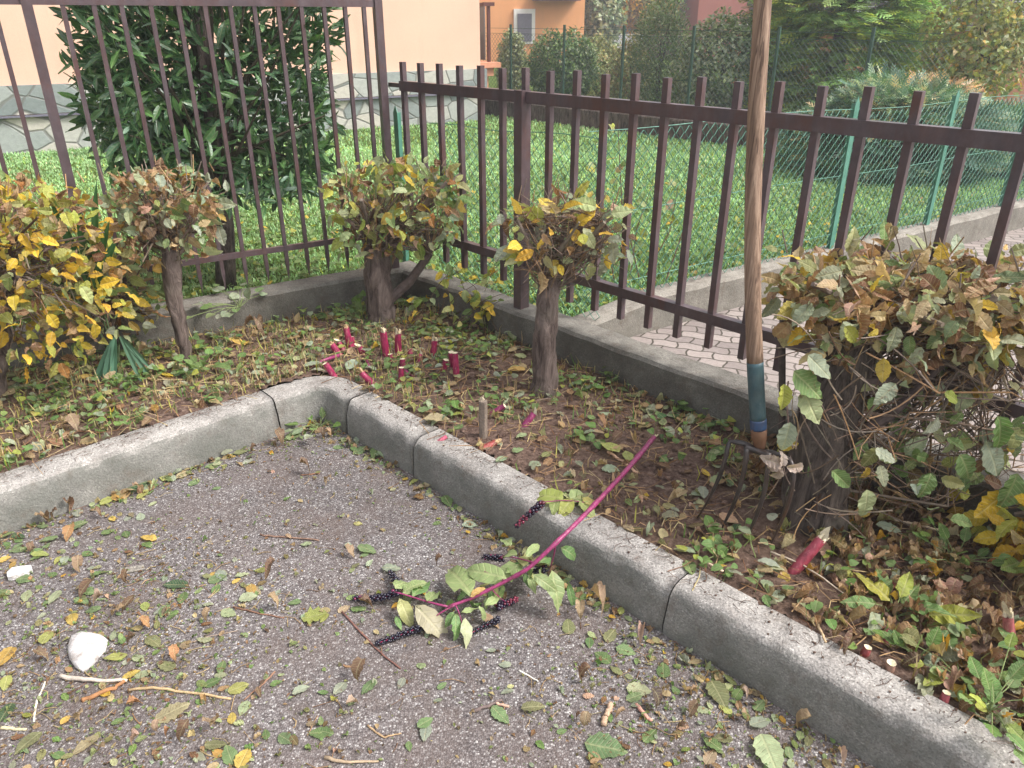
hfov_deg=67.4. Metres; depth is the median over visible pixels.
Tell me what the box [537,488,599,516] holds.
pokeweed sprig
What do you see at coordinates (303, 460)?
fallen leaf
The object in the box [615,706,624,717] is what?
fallen leaf
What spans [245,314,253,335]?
fallen leaf
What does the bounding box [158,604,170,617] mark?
fallen leaf
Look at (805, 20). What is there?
conifer
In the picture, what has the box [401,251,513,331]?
hornbeam shoots
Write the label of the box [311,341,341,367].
pokeweed stub
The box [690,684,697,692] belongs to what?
fallen leaf
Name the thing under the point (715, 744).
fallen leaf
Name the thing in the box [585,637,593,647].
fallen leaf
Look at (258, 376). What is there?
bed grass
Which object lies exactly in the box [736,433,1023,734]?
leaf litter
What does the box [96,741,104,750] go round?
fallen leaf
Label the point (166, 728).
fallen leaf
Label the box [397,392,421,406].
weed plant
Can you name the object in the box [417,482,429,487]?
fallen leaf
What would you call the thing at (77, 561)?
fallen leaf
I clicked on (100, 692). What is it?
stick
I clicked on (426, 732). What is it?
fallen leaf
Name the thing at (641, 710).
stick
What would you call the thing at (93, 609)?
fallen leaf
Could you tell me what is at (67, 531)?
fallen leaf
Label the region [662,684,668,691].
fallen leaf
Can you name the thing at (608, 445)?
fallen leaf
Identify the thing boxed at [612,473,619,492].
fallen leaf
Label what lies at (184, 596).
fallen leaf
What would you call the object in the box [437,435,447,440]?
pokeweed stub
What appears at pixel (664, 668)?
fallen leaf
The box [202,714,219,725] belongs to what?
fallen leaf
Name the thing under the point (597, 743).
fallen leaf
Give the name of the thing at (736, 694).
kerb drift
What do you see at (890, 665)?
pokeweed stub
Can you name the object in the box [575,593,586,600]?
fallen leaf
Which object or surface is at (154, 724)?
fallen leaf
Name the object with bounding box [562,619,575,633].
fallen leaf
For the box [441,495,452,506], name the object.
fallen leaf
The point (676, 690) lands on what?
fallen leaf
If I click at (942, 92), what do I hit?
cypress bush
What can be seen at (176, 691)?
stick
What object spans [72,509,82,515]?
fallen leaf
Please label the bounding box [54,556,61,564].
fallen leaf
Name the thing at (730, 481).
fallen leaf
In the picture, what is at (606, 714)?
stick
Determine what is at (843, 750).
fallen leaf
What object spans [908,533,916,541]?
fallen leaf
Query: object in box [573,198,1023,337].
wall
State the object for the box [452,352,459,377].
pokeweed stub
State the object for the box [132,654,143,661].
fallen leaf
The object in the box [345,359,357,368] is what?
fallen leaf
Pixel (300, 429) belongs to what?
weed plant
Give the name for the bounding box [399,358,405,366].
pokeweed stub
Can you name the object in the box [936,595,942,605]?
pokeweed stub
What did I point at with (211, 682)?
fallen leaf
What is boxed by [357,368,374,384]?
pokeweed stub
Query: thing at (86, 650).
white stone
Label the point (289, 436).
fallen leaf
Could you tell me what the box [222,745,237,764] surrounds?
fallen leaf
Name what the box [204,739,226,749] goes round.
fallen leaf
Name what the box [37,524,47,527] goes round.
fallen leaf
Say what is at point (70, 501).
fallen leaf
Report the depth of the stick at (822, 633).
1.73 m
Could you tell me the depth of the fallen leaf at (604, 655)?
1.86 m
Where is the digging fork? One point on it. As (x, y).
(761, 23)
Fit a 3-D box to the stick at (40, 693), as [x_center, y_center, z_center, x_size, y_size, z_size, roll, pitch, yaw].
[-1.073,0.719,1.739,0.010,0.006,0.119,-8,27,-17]
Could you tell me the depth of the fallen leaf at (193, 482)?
2.56 m
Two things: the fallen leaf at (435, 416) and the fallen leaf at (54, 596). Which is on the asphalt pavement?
the fallen leaf at (54, 596)
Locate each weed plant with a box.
[172,348,230,379]
[186,281,266,319]
[284,407,340,438]
[332,290,365,320]
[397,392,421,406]
[701,539,734,562]
[840,568,982,629]
[872,626,948,655]
[904,515,1010,579]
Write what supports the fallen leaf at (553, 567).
on the asphalt pavement
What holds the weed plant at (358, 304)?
on the soil bed
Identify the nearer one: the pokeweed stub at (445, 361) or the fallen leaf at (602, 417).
the fallen leaf at (602, 417)
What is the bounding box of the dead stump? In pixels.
[479,395,487,438]
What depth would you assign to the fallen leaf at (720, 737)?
1.65 m
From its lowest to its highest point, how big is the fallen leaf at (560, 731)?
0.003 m
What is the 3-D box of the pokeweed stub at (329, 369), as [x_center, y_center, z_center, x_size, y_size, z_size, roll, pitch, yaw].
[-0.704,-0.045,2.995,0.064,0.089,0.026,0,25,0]
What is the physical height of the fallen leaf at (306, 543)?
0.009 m
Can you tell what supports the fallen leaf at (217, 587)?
on the asphalt pavement
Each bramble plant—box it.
[900,632,1023,740]
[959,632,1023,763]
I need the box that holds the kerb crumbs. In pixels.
[2,380,1022,764]
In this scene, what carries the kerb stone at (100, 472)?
on the asphalt pavement
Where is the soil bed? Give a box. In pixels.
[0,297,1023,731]
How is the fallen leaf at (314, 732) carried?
on the asphalt pavement
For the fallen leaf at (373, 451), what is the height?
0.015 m
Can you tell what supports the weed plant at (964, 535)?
on the soil bed
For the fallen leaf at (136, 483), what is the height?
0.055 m
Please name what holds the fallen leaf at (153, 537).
on the asphalt pavement
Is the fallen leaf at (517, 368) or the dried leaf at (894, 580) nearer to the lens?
the dried leaf at (894, 580)
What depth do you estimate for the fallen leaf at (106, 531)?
2.31 m
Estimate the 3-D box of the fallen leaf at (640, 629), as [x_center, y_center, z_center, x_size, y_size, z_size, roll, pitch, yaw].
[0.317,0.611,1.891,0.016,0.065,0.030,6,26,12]
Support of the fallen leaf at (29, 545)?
on the fallen leaf at (36, 549)
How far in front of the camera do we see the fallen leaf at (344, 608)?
2.01 m
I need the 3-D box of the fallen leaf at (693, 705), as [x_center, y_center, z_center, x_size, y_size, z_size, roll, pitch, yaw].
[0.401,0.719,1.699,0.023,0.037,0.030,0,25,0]
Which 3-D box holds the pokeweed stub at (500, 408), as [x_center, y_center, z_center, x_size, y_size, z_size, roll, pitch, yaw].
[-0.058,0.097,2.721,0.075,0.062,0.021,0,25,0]
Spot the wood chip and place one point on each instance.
(134, 568)
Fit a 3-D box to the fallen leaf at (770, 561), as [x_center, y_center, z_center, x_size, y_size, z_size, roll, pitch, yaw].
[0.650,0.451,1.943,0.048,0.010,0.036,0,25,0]
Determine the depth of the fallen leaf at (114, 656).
1.86 m
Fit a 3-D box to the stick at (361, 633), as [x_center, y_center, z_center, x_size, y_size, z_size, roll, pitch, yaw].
[-0.356,0.636,1.911,0.011,0.008,0.261,-22,33,-38]
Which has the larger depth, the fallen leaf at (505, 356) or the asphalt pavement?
the fallen leaf at (505, 356)
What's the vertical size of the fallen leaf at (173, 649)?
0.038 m
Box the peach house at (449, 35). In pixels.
[0,0,500,153]
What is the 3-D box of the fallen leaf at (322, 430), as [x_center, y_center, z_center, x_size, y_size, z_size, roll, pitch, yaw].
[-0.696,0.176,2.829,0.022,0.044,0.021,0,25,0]
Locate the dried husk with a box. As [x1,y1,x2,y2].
[759,451,803,478]
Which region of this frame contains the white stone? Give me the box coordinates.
[68,631,107,672]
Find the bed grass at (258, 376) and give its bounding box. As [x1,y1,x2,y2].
[0,296,1023,712]
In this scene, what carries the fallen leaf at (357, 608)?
on the asphalt pavement
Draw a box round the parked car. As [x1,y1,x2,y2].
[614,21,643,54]
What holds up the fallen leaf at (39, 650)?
on the asphalt pavement
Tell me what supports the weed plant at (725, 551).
on the soil bed
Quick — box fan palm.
[33,181,151,380]
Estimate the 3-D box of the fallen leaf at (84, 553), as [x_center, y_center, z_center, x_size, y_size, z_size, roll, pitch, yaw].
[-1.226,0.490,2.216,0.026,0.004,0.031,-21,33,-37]
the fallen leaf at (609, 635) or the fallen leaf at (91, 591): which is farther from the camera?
the fallen leaf at (91, 591)
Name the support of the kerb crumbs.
on the kerb stone at (777, 666)
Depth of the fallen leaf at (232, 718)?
1.70 m
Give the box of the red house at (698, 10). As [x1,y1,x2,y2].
[641,0,835,61]
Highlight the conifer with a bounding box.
[726,0,953,112]
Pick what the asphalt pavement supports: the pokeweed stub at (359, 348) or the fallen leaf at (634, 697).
the fallen leaf at (634, 697)
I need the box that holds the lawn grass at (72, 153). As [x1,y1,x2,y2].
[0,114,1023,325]
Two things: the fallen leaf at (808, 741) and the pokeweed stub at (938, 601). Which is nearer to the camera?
the fallen leaf at (808, 741)
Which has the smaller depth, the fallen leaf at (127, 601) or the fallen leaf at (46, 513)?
the fallen leaf at (127, 601)
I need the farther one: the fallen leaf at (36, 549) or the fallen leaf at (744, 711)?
the fallen leaf at (36, 549)
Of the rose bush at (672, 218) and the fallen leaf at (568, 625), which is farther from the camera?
the rose bush at (672, 218)
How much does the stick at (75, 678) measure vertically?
0.013 m
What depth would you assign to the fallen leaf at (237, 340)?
3.29 m
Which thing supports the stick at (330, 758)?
on the asphalt pavement
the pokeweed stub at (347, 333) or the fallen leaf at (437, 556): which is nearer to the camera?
the fallen leaf at (437, 556)
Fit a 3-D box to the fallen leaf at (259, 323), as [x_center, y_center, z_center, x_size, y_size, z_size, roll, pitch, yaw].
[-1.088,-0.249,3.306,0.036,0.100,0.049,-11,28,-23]
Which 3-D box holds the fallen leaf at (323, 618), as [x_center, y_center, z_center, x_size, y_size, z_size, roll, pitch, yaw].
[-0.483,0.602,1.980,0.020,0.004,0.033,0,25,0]
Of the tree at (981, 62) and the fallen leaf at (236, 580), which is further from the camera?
the tree at (981, 62)
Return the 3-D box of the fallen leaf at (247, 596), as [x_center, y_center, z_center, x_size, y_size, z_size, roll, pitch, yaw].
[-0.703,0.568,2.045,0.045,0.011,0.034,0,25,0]
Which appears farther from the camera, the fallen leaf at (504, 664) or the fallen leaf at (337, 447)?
the fallen leaf at (337, 447)
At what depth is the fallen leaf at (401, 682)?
1.78 m
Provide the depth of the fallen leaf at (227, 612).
2.00 m
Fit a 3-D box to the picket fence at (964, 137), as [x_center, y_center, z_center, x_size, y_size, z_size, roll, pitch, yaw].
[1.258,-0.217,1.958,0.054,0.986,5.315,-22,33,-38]
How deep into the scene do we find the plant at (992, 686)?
1.52 m
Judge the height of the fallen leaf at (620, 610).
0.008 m
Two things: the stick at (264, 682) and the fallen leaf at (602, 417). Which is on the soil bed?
the fallen leaf at (602, 417)
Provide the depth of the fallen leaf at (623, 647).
1.88 m
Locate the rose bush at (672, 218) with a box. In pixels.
[561,122,705,281]
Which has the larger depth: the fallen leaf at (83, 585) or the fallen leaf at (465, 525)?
the fallen leaf at (465, 525)
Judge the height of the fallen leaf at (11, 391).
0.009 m
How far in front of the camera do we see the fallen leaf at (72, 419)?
2.58 m
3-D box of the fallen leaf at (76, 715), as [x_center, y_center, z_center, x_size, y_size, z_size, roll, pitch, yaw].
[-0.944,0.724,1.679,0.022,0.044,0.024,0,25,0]
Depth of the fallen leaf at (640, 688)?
1.77 m
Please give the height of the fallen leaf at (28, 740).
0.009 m
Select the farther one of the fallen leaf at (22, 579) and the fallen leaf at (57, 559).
the fallen leaf at (57, 559)
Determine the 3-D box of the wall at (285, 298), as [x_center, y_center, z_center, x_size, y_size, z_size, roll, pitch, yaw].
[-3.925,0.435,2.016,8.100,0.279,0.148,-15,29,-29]
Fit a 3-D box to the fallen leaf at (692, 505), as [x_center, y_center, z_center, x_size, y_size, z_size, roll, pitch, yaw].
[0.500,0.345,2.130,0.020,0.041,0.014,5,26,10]
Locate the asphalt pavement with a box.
[0,422,876,767]
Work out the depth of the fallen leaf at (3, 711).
1.71 m
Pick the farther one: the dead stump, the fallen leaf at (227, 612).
the dead stump
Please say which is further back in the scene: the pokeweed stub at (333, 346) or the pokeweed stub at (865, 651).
the pokeweed stub at (333, 346)
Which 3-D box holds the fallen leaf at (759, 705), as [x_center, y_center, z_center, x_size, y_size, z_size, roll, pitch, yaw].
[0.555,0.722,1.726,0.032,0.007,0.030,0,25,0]
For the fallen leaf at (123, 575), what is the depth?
2.09 m
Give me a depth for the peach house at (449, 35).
8.75 m
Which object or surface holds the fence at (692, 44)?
on the wall at (589, 118)
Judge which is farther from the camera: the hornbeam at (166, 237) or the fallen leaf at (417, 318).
the fallen leaf at (417, 318)
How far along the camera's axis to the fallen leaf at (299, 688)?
1.77 m
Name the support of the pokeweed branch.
on the asphalt pavement
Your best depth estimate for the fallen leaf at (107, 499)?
2.45 m
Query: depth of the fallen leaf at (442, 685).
1.78 m
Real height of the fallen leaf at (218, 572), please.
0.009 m
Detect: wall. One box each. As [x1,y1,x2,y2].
[9,261,416,371]
[402,267,1023,526]
[485,99,1023,180]
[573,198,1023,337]
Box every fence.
[0,0,399,323]
[388,62,1023,423]
[393,106,611,319]
[483,24,954,123]
[582,91,1023,306]
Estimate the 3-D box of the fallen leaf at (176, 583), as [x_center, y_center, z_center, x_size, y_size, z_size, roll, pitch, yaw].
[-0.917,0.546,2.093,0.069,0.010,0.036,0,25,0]
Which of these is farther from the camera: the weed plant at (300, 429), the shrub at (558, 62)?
the shrub at (558, 62)
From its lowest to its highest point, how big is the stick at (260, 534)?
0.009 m
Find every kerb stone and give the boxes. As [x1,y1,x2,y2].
[0,391,278,534]
[262,376,368,432]
[347,392,438,474]
[414,429,688,631]
[662,568,1023,767]
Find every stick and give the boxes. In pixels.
[0,726,26,730]
[33,681,45,721]
[59,673,127,682]
[81,679,125,702]
[129,686,231,699]
[189,630,237,643]
[233,606,283,617]
[243,671,274,700]
[259,533,318,540]
[324,755,378,763]
[341,611,400,668]
[367,724,400,737]
[473,699,501,712]
[496,702,508,707]
[519,670,537,681]
[601,701,613,726]
[607,451,637,473]
[635,703,652,721]
[771,551,842,592]
[817,624,826,642]
[892,518,938,530]
[986,543,1020,568]
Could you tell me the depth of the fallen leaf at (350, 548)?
2.20 m
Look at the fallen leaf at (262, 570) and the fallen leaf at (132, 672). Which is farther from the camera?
the fallen leaf at (262, 570)
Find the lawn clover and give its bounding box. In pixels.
[44,179,979,310]
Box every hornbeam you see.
[0,170,138,397]
[36,234,169,351]
[88,151,235,362]
[317,149,473,325]
[485,174,636,397]
[745,220,1023,548]
[963,493,1023,577]
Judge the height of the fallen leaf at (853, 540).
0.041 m
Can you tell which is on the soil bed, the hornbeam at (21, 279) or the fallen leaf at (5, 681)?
the hornbeam at (21, 279)
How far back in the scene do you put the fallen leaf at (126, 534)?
2.30 m
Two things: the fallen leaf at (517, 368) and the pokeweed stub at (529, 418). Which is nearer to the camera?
the pokeweed stub at (529, 418)
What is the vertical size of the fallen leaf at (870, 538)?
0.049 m
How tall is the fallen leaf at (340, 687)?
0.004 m
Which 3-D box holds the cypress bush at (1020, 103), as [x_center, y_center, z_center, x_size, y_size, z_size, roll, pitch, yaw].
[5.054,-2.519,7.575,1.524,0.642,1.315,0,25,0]
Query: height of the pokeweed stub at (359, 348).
0.072 m
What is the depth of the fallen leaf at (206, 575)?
2.12 m
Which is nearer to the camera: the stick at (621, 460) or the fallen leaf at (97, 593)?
the fallen leaf at (97, 593)
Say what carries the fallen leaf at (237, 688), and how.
on the asphalt pavement
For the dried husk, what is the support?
on the digging fork
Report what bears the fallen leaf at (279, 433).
on the asphalt pavement
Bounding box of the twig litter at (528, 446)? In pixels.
[0,302,1023,726]
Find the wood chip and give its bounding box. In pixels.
[120,564,144,573]
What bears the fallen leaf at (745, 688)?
on the asphalt pavement
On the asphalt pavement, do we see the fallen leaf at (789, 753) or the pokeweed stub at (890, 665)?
the fallen leaf at (789, 753)
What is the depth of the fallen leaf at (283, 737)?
1.65 m
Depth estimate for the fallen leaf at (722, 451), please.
2.45 m
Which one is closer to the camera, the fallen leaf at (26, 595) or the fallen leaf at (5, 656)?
the fallen leaf at (5, 656)
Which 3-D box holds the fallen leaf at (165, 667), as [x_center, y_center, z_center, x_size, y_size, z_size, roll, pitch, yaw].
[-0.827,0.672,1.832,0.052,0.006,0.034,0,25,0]
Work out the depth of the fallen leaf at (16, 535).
2.29 m
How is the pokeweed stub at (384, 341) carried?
on the soil bed
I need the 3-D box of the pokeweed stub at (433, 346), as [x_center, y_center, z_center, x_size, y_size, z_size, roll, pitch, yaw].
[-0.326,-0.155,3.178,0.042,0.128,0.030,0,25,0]
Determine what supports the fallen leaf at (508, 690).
on the asphalt pavement
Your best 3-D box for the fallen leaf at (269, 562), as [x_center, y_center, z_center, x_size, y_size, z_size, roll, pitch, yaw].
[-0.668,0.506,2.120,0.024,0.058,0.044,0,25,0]
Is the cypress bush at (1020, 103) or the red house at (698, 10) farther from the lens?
the red house at (698, 10)
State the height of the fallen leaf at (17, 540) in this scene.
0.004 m
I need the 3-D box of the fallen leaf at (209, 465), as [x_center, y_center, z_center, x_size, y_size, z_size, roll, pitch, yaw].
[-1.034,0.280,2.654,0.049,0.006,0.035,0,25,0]
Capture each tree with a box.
[48,5,350,290]
[584,0,629,56]
[612,0,686,54]
[733,0,1023,104]
[915,0,1023,102]
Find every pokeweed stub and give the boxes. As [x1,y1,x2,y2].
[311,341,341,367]
[323,362,336,376]
[334,339,344,350]
[342,324,353,347]
[354,343,369,365]
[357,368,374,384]
[379,326,388,356]
[395,326,401,352]
[398,367,413,381]
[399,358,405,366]
[430,333,437,356]
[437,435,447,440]
[441,359,448,370]
[448,350,453,367]
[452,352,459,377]
[477,438,502,451]
[489,403,505,414]
[521,407,536,426]
[787,526,830,574]
[860,644,871,657]
[878,627,890,643]
[884,659,896,672]
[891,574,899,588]
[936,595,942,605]
[939,690,950,703]
[1001,601,1016,650]
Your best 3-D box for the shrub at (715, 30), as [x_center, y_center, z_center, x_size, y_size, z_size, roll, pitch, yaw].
[2.710,-4.045,9.776,1.458,1.393,1.231,0,25,0]
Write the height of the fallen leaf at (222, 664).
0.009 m
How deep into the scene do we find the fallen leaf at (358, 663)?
1.78 m
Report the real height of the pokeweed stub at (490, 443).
0.039 m
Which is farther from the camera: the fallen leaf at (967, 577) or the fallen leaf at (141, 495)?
the fallen leaf at (141, 495)
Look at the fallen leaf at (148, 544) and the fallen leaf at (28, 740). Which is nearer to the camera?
the fallen leaf at (28, 740)
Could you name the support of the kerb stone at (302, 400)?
on the asphalt pavement
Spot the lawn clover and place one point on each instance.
(303, 273)
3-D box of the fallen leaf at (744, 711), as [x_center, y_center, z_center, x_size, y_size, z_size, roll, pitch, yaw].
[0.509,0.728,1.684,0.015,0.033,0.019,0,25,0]
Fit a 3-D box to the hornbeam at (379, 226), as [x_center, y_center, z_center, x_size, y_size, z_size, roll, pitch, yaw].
[-0.498,-0.628,3.429,0.671,0.805,0.565,0,25,0]
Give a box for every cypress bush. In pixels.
[763,59,1022,185]
[858,69,986,126]
[994,96,1023,131]
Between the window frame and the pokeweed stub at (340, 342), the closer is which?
the pokeweed stub at (340, 342)
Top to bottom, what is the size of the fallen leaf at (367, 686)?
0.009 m
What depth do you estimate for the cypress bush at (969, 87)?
7.01 m
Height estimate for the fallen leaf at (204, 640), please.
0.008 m
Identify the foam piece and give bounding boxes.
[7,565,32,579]
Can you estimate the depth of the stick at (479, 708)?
1.72 m
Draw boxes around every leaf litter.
[0,296,814,625]
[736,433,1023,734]
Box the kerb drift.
[0,417,766,705]
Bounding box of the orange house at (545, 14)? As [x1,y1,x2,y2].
[479,0,584,61]
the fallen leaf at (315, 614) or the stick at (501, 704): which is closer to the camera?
the stick at (501, 704)
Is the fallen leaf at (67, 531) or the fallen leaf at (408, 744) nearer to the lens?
the fallen leaf at (408, 744)
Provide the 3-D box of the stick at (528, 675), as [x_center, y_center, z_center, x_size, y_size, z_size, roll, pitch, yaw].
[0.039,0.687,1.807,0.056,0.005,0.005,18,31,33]
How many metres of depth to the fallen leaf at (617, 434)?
2.49 m
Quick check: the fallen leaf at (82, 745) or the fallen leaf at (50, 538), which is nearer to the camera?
the fallen leaf at (82, 745)
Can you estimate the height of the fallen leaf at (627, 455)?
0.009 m
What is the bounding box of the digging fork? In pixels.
[697,0,795,544]
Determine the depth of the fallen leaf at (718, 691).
1.75 m
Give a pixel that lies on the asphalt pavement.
(468, 742)
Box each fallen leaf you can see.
[0,556,10,561]
[0,589,10,594]
[0,646,16,665]
[0,675,12,690]
[0,703,15,721]
[2,388,16,396]
[9,546,26,552]
[9,561,15,567]
[11,533,24,537]
[14,538,22,542]
[14,732,41,754]
[16,574,33,582]
[21,590,31,600]
[26,541,33,551]
[30,548,42,554]
[31,550,48,555]
[33,646,48,660]
[37,510,48,521]
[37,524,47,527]
[37,631,53,643]
[39,535,57,541]
[48,590,61,603]
[50,507,56,519]
[51,751,64,758]
[54,374,62,380]
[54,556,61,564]
[60,556,68,562]
[60,716,69,723]
[62,496,73,511]
[62,522,74,541]
[65,413,79,429]
[65,613,77,624]
[68,520,87,528]
[71,554,82,571]
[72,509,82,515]
[73,708,82,720]
[73,735,98,754]
[74,596,88,603]
[77,374,92,378]
[78,576,94,597]
[82,551,92,555]
[83,588,93,594]
[85,606,100,612]
[89,570,107,575]
[93,588,102,606]
[94,506,101,516]
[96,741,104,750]
[99,496,113,504]
[101,529,114,533]
[104,652,126,659]
[110,602,124,614]
[111,493,118,500]
[111,717,125,724]
[120,480,149,493]
[120,569,127,582]
[121,531,130,537]
[122,595,133,612]
[122,669,139,678]
[126,631,134,649]
[126,695,142,703]
[130,728,139,745]
[132,482,142,492]
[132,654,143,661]
[134,670,151,678]
[136,489,148,498]
[136,513,144,519]
[138,341,147,352]
[139,615,149,627]
[140,534,156,540]
[140,602,149,610]
[142,541,151,547]
[145,635,160,646]
[150,719,158,731]
[155,702,189,723]
[156,661,175,671]
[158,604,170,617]
[162,579,187,587]
[164,726,168,737]
[168,644,178,660]
[176,471,188,478]
[176,718,188,742]
[177,592,188,602]
[188,479,199,485]
[197,637,211,642]
[201,607,209,620]
[202,574,211,577]
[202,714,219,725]
[204,462,218,467]
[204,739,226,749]
[206,677,221,687]
[208,574,226,583]
[211,584,220,593]
[212,749,222,757]
[215,570,226,580]
[216,661,225,672]
[221,608,235,616]
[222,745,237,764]
[227,712,235,723]
[228,682,248,693]
[229,337,241,343]
[232,578,240,583]
[234,449,246,453]
[234,748,251,767]
[235,572,248,576]
[238,701,250,714]
[239,592,256,601]
[243,458,252,463]
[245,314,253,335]
[246,584,255,591]
[254,314,265,336]
[255,567,264,572]
[255,686,260,697]
[262,729,269,739]
[265,556,274,579]
[268,591,278,608]
[275,427,284,444]
[277,732,292,743]
[286,432,300,439]
[288,599,301,604]
[292,685,309,694]
[299,457,309,472]
[300,541,311,545]
[302,606,326,625]
[305,361,321,365]
[309,727,324,737]
[317,690,328,694]
[319,426,324,436]
[319,726,333,736]
[320,613,328,622]
[323,474,330,484]
[333,445,344,448]
[333,682,346,693]
[338,605,349,612]
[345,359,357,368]
[345,543,354,556]
[346,694,358,703]
[350,656,365,680]
[351,606,364,611]
[354,446,365,454]
[357,544,375,553]
[359,593,372,607]
[361,680,375,694]
[370,448,377,457]
[382,563,400,571]
[397,677,405,688]
[402,593,411,601]
[405,741,411,751]
[409,314,423,326]
[413,485,421,492]
[417,406,430,411]
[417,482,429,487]
[417,717,432,727]
[419,724,431,740]
[424,413,449,420]
[435,553,441,566]
[437,682,446,689]
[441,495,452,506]
[462,521,476,527]
[490,705,508,723]
[498,661,510,667]
[501,688,512,693]
[502,353,510,361]
[507,332,516,338]
[508,366,524,370]
[521,700,545,711]
[547,565,555,574]
[557,728,566,734]
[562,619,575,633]
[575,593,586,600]
[575,599,584,618]
[578,662,590,680]
[579,711,591,725]
[585,433,594,440]
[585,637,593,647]
[585,731,627,758]
[590,581,605,615]
[595,651,611,663]
[598,413,606,429]
[601,442,620,451]
[603,629,616,641]
[610,666,621,674]
[612,430,622,441]
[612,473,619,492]
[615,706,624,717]
[616,643,635,654]
[617,607,623,613]
[622,450,633,460]
[626,681,651,695]
[626,692,642,701]
[638,620,644,643]
[642,729,656,742]
[652,687,662,707]
[656,662,670,677]
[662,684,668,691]
[671,480,681,488]
[672,686,679,694]
[676,719,685,731]
[677,405,693,410]
[688,699,698,716]
[689,502,695,514]
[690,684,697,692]
[697,706,709,712]
[698,486,708,497]
[703,737,721,749]
[703,749,716,764]
[705,680,729,707]
[713,733,732,742]
[714,445,724,455]
[719,704,731,713]
[721,535,734,542]
[726,477,733,484]
[742,685,748,698]
[742,708,748,721]
[749,716,770,727]
[752,700,764,710]
[753,734,783,767]
[758,558,779,566]
[784,746,793,757]
[796,708,810,727]
[804,735,812,745]
[838,745,846,767]
[849,534,855,544]
[863,535,873,544]
[876,521,902,533]
[883,507,902,513]
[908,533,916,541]
[961,574,971,581]
[986,562,996,574]
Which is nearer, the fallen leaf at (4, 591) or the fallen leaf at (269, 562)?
the fallen leaf at (4, 591)
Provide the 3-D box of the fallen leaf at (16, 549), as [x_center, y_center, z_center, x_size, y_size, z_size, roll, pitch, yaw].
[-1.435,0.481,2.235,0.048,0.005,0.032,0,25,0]
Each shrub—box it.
[494,28,527,89]
[520,26,602,95]
[570,30,627,96]
[609,31,651,98]
[626,0,690,103]
[669,5,785,108]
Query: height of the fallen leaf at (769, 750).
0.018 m
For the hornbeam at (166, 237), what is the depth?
2.87 m
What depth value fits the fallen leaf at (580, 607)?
1.97 m
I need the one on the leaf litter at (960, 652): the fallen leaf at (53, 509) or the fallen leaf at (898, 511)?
the fallen leaf at (898, 511)
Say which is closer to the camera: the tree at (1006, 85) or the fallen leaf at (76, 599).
the fallen leaf at (76, 599)
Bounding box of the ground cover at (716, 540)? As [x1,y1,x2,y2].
[0,294,1023,723]
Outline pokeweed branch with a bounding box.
[352,434,657,648]
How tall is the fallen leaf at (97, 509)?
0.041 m
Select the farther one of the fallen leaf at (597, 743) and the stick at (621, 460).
the stick at (621, 460)
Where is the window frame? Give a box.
[514,9,534,43]
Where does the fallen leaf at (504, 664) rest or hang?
on the asphalt pavement
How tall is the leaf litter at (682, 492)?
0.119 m
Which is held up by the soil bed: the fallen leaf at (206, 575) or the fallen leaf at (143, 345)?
the fallen leaf at (143, 345)
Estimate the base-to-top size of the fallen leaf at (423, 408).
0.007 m
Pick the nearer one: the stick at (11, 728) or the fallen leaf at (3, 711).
the stick at (11, 728)
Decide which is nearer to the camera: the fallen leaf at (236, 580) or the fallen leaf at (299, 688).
the fallen leaf at (299, 688)
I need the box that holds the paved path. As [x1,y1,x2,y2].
[630,227,1023,472]
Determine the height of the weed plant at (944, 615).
0.160 m
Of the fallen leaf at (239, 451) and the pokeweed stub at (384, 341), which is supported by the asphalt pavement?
the fallen leaf at (239, 451)
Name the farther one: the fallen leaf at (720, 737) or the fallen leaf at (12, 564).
the fallen leaf at (12, 564)
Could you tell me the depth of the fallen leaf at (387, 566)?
2.15 m
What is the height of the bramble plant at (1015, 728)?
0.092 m
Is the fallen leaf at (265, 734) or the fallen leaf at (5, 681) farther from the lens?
the fallen leaf at (5, 681)
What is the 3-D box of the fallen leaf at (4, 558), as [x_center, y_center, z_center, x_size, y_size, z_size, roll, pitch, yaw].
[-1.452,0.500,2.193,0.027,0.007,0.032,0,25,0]
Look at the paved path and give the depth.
3.20 m
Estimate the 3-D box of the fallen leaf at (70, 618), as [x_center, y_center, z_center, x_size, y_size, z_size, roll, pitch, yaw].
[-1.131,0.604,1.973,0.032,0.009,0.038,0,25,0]
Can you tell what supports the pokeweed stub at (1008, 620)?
on the soil bed
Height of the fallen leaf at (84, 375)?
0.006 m
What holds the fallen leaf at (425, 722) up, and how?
on the asphalt pavement

